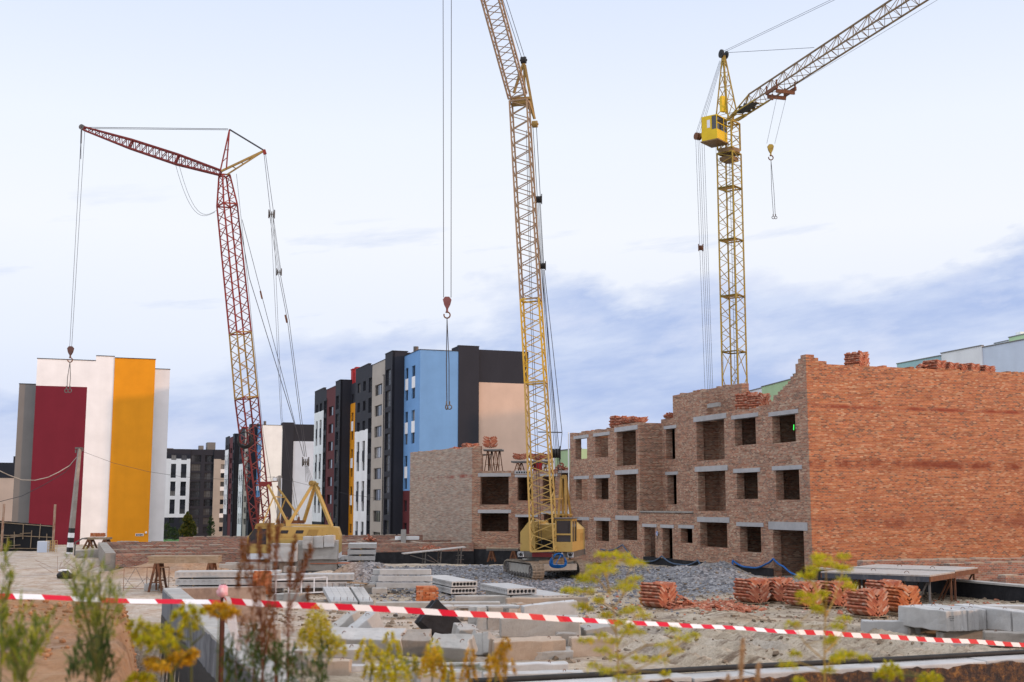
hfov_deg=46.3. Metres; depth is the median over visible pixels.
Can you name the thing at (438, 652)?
goldenrod
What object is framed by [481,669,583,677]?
concrete block
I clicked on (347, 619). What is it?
concrete block
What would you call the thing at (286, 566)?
concrete block
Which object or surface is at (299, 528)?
crawler crane
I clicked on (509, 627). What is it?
concrete block
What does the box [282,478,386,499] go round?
overhead wire
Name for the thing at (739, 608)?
brick pile
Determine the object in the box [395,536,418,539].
foam block
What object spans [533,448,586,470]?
apartment block
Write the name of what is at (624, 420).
brick pack
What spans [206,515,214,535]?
shrub
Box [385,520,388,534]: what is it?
window
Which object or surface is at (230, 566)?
concrete beam
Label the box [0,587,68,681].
tall weed
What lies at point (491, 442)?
brick pack
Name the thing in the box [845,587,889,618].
brick pack
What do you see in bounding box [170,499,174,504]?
window
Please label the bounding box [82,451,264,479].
overhead wire
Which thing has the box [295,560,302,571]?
concrete block
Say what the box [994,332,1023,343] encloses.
apartment block
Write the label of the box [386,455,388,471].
window
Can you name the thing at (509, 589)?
hollow slab
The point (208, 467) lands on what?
window
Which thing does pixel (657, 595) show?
brick pack
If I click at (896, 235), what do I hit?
sky
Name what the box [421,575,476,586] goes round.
hollow slab
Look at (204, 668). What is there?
footing
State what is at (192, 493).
window
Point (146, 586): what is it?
concrete block
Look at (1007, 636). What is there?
concrete block
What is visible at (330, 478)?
window
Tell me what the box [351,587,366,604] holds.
lintel beam
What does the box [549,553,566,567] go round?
hose coil
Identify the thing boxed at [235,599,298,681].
dock weed
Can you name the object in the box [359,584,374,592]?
concrete block
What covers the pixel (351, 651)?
concrete block
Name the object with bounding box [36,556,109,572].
rebar tangle
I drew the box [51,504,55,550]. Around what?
pipe post
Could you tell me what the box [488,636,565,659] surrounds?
concrete block
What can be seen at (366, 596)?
lintel beam
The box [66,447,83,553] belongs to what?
utility pole
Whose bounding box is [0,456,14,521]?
apartment block
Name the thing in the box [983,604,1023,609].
concrete block
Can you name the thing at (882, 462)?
brick building
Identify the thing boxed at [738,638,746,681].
grass spike
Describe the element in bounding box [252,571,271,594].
brick pack
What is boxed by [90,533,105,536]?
brick pack
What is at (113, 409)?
apartment block
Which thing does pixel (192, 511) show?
window
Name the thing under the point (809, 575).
dill plant
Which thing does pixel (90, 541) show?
scaffold table
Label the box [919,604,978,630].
concrete block
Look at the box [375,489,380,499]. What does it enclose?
window
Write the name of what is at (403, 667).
goldenrod
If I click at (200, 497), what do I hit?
apartment block
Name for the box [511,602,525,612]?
concrete block
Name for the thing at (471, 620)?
concrete block
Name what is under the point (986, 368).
brick pack
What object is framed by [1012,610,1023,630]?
concrete block
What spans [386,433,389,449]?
window
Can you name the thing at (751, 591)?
brick pack
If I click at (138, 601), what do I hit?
barrier tape
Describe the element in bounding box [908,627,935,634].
concrete block
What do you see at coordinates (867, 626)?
concrete block
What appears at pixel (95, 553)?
concrete block
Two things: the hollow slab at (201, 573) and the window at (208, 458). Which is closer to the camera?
the hollow slab at (201, 573)
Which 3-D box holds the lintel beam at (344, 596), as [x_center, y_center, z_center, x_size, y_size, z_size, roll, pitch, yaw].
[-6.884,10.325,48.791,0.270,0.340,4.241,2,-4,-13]
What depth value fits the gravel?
60.81 m
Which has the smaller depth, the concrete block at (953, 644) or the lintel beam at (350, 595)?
the concrete block at (953, 644)
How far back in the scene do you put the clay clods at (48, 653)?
13.84 m
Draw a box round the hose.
[470,649,1023,681]
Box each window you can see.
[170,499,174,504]
[179,509,184,513]
[180,482,185,486]
[180,491,185,495]
[180,499,184,504]
[181,455,186,459]
[190,482,199,487]
[190,491,199,497]
[190,499,199,505]
[190,509,198,514]
[191,455,200,461]
[191,464,200,470]
[191,473,200,479]
[192,518,198,524]
[202,527,210,533]
[203,499,211,505]
[203,509,211,514]
[203,518,210,524]
[204,473,212,479]
[204,482,212,488]
[204,491,212,497]
[205,455,213,461]
[205,464,213,470]
[328,477,331,485]
[328,495,331,503]
[329,441,332,450]
[330,406,333,415]
[368,500,369,514]
[369,459,370,473]
[374,511,379,521]
[375,447,380,457]
[375,468,380,478]
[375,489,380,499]
[376,384,381,395]
[376,405,381,416]
[376,425,381,436]
[385,498,388,514]
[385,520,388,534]
[386,412,389,428]
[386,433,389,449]
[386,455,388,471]
[386,477,388,492]
[387,369,390,385]
[387,391,389,406]
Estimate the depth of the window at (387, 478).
160.23 m
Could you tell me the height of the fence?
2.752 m
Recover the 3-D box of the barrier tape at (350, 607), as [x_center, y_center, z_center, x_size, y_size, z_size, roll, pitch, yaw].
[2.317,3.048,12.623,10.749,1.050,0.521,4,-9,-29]
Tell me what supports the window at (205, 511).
in the apartment block at (200, 497)
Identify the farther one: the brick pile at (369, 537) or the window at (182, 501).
the window at (182, 501)
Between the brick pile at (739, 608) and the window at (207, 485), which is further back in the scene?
the window at (207, 485)
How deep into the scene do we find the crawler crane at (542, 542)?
65.32 m
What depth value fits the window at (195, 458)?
374.37 m
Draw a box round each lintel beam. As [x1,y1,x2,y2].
[323,587,337,603]
[329,584,343,603]
[336,587,350,603]
[342,584,357,603]
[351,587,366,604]
[357,584,373,604]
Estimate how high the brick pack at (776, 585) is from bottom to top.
1.036 m
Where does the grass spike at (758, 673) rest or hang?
on the ground
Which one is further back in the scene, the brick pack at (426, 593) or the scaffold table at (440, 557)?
the scaffold table at (440, 557)
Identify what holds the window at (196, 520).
in the apartment block at (200, 497)
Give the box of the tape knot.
[216,585,239,650]
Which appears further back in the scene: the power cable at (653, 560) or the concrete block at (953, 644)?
the power cable at (653, 560)
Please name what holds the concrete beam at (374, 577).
on the concrete beam
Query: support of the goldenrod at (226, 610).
on the ground
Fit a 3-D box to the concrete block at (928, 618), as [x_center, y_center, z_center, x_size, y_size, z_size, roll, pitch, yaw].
[12.526,8.343,36.134,0.431,0.671,2.232,3,-8,-20]
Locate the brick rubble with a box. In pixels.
[586,590,998,616]
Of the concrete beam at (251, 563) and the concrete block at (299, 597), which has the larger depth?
the concrete beam at (251, 563)
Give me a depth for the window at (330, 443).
196.85 m
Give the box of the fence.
[0,521,52,550]
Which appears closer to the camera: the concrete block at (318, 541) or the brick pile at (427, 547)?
the concrete block at (318, 541)
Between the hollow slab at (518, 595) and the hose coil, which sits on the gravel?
the hollow slab at (518, 595)
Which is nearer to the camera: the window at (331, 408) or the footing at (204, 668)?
the footing at (204, 668)
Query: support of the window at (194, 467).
in the apartment block at (200, 497)
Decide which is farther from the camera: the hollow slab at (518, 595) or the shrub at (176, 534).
the shrub at (176, 534)
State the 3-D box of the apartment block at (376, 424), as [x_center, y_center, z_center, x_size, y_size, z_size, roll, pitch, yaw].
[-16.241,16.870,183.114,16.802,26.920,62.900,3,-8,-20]
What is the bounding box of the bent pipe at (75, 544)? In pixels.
[74,538,87,555]
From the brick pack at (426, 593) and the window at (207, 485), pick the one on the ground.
the brick pack at (426, 593)
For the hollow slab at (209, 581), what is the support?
on the hollow slab at (191, 586)
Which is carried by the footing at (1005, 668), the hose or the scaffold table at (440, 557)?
the hose
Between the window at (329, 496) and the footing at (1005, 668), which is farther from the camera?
the window at (329, 496)
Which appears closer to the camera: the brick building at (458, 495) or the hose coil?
the hose coil
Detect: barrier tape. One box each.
[0,593,220,603]
[223,597,1023,646]
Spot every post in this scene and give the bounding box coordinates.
[0,504,4,551]
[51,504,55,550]
[218,584,225,681]
[273,475,281,523]
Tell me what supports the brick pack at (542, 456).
on the scaffold table at (521, 462)
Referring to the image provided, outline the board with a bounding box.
[310,562,348,563]
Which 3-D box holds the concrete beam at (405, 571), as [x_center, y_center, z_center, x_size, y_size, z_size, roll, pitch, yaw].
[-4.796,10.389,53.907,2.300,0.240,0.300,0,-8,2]
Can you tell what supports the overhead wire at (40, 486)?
attached to the utility pole
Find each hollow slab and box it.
[175,570,281,577]
[175,577,251,584]
[176,585,283,591]
[271,580,353,587]
[272,573,354,580]
[347,554,374,559]
[347,560,374,561]
[348,543,376,547]
[348,548,375,553]
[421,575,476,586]
[421,581,476,593]
[480,583,536,594]
[486,590,542,596]
[537,589,570,596]
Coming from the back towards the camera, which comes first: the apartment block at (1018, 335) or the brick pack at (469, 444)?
the apartment block at (1018, 335)
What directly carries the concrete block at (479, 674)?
on the ground
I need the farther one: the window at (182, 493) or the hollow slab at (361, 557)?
the window at (182, 493)
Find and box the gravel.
[321,560,753,620]
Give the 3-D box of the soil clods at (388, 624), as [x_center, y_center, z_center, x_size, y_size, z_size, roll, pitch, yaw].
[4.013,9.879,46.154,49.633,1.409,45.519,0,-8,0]
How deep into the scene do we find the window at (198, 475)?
373.64 m
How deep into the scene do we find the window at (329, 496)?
195.60 m
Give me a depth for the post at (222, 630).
10.23 m
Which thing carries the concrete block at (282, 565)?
on the ground
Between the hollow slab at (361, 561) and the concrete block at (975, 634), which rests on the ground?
the concrete block at (975, 634)
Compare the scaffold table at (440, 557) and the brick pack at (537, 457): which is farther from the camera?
the brick pack at (537, 457)
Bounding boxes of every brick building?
[409,446,587,564]
[570,354,1023,579]
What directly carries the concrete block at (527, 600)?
on the ground
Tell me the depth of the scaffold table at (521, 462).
96.15 m
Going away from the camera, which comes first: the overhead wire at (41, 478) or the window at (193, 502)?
the overhead wire at (41, 478)
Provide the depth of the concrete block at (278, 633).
28.80 m
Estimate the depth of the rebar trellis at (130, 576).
55.02 m
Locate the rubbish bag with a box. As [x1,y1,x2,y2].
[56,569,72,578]
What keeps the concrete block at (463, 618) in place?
on the ground
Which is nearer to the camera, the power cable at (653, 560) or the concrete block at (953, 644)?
the concrete block at (953, 644)
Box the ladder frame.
[276,576,327,592]
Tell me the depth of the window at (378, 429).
166.11 m
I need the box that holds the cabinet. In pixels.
[37,541,49,552]
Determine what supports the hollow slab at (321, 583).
on the hollow slab at (191, 586)
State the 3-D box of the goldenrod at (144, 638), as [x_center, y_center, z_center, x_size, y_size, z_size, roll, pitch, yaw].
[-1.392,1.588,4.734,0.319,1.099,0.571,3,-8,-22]
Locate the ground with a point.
(34, 576)
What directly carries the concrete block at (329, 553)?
on the concrete block at (321, 567)
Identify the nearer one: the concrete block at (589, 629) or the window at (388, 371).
the concrete block at (589, 629)
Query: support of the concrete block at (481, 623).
on the ground
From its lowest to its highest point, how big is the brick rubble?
0.509 m
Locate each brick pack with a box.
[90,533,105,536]
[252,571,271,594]
[416,586,438,600]
[461,443,479,448]
[482,436,497,447]
[512,453,525,459]
[528,453,540,459]
[539,453,550,459]
[608,415,626,427]
[616,416,632,424]
[619,417,629,423]
[628,416,648,422]
[639,581,677,609]
[663,412,672,418]
[733,577,770,604]
[735,391,757,408]
[747,392,770,408]
[763,577,794,603]
[783,581,822,609]
[817,580,851,608]
[844,350,869,365]
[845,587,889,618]
[865,579,902,588]
[883,585,921,615]
[922,359,946,368]
[946,362,959,368]
[958,363,968,370]
[963,363,980,370]
[980,365,995,371]
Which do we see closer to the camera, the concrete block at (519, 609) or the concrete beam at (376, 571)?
the concrete block at (519, 609)
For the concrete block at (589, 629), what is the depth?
36.29 m
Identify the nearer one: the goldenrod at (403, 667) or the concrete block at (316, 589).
the goldenrod at (403, 667)
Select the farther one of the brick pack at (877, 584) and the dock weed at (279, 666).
the brick pack at (877, 584)
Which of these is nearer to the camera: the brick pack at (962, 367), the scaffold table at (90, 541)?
the brick pack at (962, 367)
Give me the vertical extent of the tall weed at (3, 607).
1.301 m
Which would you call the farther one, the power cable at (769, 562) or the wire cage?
the wire cage
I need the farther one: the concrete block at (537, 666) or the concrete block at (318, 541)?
the concrete block at (318, 541)
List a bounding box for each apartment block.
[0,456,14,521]
[12,355,169,544]
[164,442,224,538]
[222,421,313,536]
[312,345,528,534]
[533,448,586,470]
[749,379,789,400]
[896,339,1023,371]
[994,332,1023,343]
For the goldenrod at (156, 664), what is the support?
on the ground
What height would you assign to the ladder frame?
0.800 m
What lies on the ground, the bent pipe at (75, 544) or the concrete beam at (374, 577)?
the bent pipe at (75, 544)
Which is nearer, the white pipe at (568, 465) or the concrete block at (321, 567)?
the concrete block at (321, 567)
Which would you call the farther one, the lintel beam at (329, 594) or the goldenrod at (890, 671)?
the lintel beam at (329, 594)
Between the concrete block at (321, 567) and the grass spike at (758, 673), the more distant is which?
the concrete block at (321, 567)
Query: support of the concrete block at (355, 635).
on the ground
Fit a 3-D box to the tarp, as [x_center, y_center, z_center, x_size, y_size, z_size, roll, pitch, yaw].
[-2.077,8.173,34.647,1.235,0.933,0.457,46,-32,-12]
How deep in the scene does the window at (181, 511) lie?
370.46 m
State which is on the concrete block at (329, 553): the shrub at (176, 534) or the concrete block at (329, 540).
the concrete block at (329, 540)
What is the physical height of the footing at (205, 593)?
1.770 m
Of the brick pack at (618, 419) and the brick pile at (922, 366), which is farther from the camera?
the brick pack at (618, 419)
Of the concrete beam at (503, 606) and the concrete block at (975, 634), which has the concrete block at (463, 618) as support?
the concrete beam at (503, 606)
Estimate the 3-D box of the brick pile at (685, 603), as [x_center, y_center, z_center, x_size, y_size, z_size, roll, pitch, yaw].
[6.363,9.970,45.556,1.687,0.677,1.316,0,-8,0]
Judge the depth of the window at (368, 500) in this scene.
169.63 m
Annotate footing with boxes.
[98,539,383,570]
[159,588,299,681]
[179,529,473,564]
[181,586,265,621]
[521,654,1023,681]
[814,556,1023,602]
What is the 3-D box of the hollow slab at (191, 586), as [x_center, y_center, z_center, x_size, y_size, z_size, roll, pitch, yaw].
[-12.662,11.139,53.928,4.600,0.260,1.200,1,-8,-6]
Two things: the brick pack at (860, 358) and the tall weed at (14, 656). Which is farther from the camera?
the brick pack at (860, 358)
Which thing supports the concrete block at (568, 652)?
on the ground
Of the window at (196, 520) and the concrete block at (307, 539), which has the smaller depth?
the concrete block at (307, 539)
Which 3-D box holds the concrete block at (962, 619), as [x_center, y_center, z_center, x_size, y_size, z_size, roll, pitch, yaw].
[12.888,8.371,36.313,0.430,0.678,2.217,3,-8,-20]
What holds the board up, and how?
on the concrete block at (321, 567)
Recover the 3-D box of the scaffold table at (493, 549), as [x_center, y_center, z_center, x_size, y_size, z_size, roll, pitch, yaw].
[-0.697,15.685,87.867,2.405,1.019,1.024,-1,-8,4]
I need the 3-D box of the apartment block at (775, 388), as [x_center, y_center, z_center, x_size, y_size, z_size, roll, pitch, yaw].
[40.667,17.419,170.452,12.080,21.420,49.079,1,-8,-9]
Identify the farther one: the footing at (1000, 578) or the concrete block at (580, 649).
the footing at (1000, 578)
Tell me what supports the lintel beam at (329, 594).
on the ground
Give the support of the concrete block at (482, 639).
on the ground
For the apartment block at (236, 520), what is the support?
on the ground
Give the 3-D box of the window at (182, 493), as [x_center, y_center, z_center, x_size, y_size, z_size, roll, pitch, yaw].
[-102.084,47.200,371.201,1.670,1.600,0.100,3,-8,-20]
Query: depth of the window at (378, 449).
165.92 m
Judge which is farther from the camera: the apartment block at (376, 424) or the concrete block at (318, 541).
the apartment block at (376, 424)
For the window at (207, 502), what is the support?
in the apartment block at (200, 497)
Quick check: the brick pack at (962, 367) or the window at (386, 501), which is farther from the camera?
the window at (386, 501)
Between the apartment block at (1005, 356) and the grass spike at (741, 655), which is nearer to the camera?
the grass spike at (741, 655)
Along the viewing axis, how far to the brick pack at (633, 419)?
84.38 m
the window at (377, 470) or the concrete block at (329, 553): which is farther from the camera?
the window at (377, 470)
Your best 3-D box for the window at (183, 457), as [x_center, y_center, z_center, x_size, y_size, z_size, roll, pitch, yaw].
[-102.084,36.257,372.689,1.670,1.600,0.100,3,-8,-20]
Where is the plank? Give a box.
[602,601,620,614]
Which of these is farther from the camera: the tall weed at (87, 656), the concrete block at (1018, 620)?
the concrete block at (1018, 620)
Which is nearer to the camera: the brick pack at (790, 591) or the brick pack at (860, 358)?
the brick pack at (790, 591)
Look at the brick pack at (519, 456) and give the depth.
96.34 m
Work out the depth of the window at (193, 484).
373.28 m
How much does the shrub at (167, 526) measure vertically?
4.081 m
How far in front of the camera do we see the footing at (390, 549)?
94.12 m
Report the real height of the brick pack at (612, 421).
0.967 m
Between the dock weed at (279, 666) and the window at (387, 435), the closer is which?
the dock weed at (279, 666)
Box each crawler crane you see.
[64,124,341,566]
[443,0,590,579]
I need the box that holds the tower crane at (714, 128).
[694,0,936,388]
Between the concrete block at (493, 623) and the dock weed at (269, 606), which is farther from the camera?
the concrete block at (493, 623)
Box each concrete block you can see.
[75,549,98,557]
[144,583,158,590]
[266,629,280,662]
[270,543,297,561]
[273,593,283,599]
[279,562,289,572]
[283,565,296,572]
[283,592,305,601]
[294,644,365,669]
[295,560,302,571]
[297,540,338,559]
[300,588,322,591]
[302,535,313,548]
[302,559,337,570]
[307,657,351,675]
[313,535,323,547]
[324,535,335,546]
[327,627,406,654]
[329,611,360,632]
[348,611,383,627]
[351,662,477,671]
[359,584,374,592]
[365,669,494,679]
[371,587,386,594]
[396,629,431,656]
[410,662,450,681]
[429,633,477,661]
[444,604,453,609]
[452,623,478,633]
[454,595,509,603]
[459,608,467,620]
[468,606,475,624]
[472,632,495,655]
[476,606,486,629]
[478,660,568,670]
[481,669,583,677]
[486,606,502,629]
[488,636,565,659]
[499,615,579,636]
[500,604,516,612]
[505,597,587,604]
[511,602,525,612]
[520,599,577,614]
[535,646,573,659]
[556,632,577,646]
[568,635,614,656]
[580,623,615,635]
[861,619,920,634]
[898,604,957,631]
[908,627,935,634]
[909,604,967,630]
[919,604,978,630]
[921,641,978,646]
[929,603,986,629]
[936,630,982,638]
[954,603,1019,630]
[982,630,1023,642]
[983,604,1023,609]
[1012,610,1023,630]
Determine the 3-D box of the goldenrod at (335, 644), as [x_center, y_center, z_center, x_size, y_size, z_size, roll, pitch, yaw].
[-0.866,1.721,5.408,0.228,1.074,0.452,0,-8,0]
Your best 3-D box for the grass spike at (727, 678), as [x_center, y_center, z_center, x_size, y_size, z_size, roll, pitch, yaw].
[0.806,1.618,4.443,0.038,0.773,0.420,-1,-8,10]
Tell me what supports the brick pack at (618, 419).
on the brick building at (882, 462)
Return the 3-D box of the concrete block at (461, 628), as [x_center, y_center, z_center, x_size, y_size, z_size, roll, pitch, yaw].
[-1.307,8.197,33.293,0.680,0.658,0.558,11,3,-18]
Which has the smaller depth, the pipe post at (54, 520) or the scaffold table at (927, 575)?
the scaffold table at (927, 575)
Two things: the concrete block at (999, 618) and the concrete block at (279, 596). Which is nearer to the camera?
the concrete block at (999, 618)
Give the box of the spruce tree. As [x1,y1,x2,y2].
[178,511,196,536]
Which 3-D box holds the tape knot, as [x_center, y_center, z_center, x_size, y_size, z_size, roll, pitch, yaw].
[-2.427,2.371,10.241,0.227,0.561,0.092,0,-8,0]
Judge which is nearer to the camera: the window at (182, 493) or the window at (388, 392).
the window at (388, 392)
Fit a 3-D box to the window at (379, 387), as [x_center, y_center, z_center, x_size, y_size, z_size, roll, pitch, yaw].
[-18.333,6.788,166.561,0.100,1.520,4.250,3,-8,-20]
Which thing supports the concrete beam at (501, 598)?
on the ground
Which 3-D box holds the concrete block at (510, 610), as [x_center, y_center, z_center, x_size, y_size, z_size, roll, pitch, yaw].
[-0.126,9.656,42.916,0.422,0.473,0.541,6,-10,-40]
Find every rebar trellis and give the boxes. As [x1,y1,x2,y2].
[123,567,147,590]
[146,567,169,588]
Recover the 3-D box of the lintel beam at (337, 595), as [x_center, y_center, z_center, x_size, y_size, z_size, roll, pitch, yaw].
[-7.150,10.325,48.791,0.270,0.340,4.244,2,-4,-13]
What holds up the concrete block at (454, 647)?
on the ground
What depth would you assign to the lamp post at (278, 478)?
94.12 m
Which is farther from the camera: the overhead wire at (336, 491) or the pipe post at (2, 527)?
the pipe post at (2, 527)
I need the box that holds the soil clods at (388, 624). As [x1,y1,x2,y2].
[146,562,1018,681]
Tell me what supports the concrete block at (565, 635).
on the ground
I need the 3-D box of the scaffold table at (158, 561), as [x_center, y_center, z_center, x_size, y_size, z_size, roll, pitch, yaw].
[-15.126,10.745,55.326,3.200,1.636,1.324,1,-8,-6]
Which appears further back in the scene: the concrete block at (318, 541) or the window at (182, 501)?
the window at (182, 501)
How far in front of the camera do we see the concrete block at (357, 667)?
28.66 m
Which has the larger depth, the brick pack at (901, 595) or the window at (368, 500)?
the window at (368, 500)
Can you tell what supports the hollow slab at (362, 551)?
on the timber batten
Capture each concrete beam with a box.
[219,564,272,568]
[225,562,278,567]
[371,575,382,580]
[373,569,379,574]
[375,601,499,607]
[376,582,432,587]
[378,575,431,580]
[380,569,430,574]
[453,605,519,608]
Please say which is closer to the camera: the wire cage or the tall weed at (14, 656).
the tall weed at (14, 656)
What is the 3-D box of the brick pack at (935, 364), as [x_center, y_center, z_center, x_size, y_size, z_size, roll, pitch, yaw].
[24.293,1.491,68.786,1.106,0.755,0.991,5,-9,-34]
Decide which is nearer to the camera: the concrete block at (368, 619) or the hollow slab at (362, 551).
the concrete block at (368, 619)
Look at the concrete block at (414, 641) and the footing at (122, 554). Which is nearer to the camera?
the concrete block at (414, 641)
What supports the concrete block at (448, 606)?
on the ground
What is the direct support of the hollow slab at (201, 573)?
on the hollow slab at (209, 581)
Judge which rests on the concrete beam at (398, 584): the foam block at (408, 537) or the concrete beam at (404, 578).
the concrete beam at (404, 578)
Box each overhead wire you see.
[0,457,76,480]
[0,461,73,501]
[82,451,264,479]
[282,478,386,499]
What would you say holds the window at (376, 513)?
in the apartment block at (376, 424)
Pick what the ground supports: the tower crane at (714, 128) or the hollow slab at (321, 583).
the tower crane at (714, 128)
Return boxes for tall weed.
[0,539,19,681]
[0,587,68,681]
[60,547,131,676]
[62,622,125,681]
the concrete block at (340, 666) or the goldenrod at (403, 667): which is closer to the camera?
the goldenrod at (403, 667)
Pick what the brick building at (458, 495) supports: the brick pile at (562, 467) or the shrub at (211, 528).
the brick pile at (562, 467)
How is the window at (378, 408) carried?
in the apartment block at (376, 424)
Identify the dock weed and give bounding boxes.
[214,618,332,681]
[233,517,315,681]
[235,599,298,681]
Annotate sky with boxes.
[0,0,1023,470]
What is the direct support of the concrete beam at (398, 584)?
on the concrete block at (379, 590)
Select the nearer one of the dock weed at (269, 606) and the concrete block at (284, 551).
the dock weed at (269, 606)
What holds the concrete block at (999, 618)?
on the concrete block
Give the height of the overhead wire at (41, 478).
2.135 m
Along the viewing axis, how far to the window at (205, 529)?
372.55 m
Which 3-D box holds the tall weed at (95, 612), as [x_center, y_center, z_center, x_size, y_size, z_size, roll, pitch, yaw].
[-1.663,1.462,4.750,0.272,1.300,0.523,4,-9,-25]
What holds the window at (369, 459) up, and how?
in the apartment block at (376, 424)
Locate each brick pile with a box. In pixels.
[362,534,376,540]
[419,545,440,549]
[554,462,567,469]
[665,594,698,609]
[669,604,766,612]
[916,363,928,368]
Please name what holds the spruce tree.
on the lawn
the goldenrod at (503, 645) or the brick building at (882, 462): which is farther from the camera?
the brick building at (882, 462)
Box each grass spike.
[725,673,730,681]
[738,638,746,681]
[755,661,761,681]
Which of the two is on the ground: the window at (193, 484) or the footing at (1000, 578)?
the footing at (1000, 578)
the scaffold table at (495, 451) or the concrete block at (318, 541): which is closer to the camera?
the concrete block at (318, 541)
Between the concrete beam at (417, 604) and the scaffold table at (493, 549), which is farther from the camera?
the scaffold table at (493, 549)
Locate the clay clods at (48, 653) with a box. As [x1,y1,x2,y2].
[0,599,138,672]
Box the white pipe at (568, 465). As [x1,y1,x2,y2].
[568,432,568,513]
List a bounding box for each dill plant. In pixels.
[560,549,701,681]
[775,551,872,681]
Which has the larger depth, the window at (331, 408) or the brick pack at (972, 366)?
the window at (331, 408)
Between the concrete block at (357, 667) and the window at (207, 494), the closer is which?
the concrete block at (357, 667)
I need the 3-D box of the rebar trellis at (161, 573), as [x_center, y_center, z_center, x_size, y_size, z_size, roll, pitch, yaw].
[-16.338,10.958,55.228,1.030,1.074,0.049,1,-8,-4]
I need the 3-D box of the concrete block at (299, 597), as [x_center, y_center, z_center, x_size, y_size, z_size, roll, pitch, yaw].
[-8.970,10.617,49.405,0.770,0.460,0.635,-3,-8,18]
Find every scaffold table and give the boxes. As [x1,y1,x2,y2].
[82,537,111,548]
[147,555,221,592]
[401,546,465,563]
[483,449,503,470]
[486,547,518,561]
[511,460,553,470]
[821,564,978,603]
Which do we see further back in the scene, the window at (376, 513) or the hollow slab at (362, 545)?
the window at (376, 513)
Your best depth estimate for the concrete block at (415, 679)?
26.63 m
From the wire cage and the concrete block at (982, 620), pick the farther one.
the wire cage
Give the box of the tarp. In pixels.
[414,599,461,638]
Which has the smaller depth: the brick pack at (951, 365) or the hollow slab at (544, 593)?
the hollow slab at (544, 593)
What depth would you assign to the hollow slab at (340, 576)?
53.29 m
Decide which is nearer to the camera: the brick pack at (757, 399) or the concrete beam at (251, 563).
the concrete beam at (251, 563)
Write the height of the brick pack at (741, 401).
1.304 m
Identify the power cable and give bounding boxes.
[600,544,700,565]
[731,558,801,578]
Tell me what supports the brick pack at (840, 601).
on the ground
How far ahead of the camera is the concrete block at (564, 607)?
41.05 m
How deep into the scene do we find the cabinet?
98.64 m
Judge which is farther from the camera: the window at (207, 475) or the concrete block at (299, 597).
the window at (207, 475)
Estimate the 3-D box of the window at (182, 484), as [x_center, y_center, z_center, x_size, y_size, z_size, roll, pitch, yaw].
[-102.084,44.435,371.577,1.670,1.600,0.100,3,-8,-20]
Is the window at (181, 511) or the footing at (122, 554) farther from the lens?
the window at (181, 511)
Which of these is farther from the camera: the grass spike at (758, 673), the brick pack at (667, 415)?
the brick pack at (667, 415)
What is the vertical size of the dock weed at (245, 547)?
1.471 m
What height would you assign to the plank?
0.247 m
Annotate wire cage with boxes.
[47,540,57,551]
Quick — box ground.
[0,544,1023,681]
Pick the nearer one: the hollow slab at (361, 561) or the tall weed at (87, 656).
the tall weed at (87, 656)
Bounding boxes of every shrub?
[163,521,173,539]
[170,527,180,539]
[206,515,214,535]
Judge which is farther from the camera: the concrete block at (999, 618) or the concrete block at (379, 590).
the concrete block at (379, 590)
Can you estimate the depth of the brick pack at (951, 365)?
68.61 m
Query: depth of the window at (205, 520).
373.00 m
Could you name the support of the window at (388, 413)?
in the apartment block at (376, 424)
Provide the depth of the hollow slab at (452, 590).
53.49 m
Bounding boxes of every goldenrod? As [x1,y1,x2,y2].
[122,600,209,681]
[140,628,200,681]
[202,600,241,681]
[295,604,347,677]
[353,630,427,681]
[417,636,517,681]
[419,637,455,681]
[871,659,944,681]

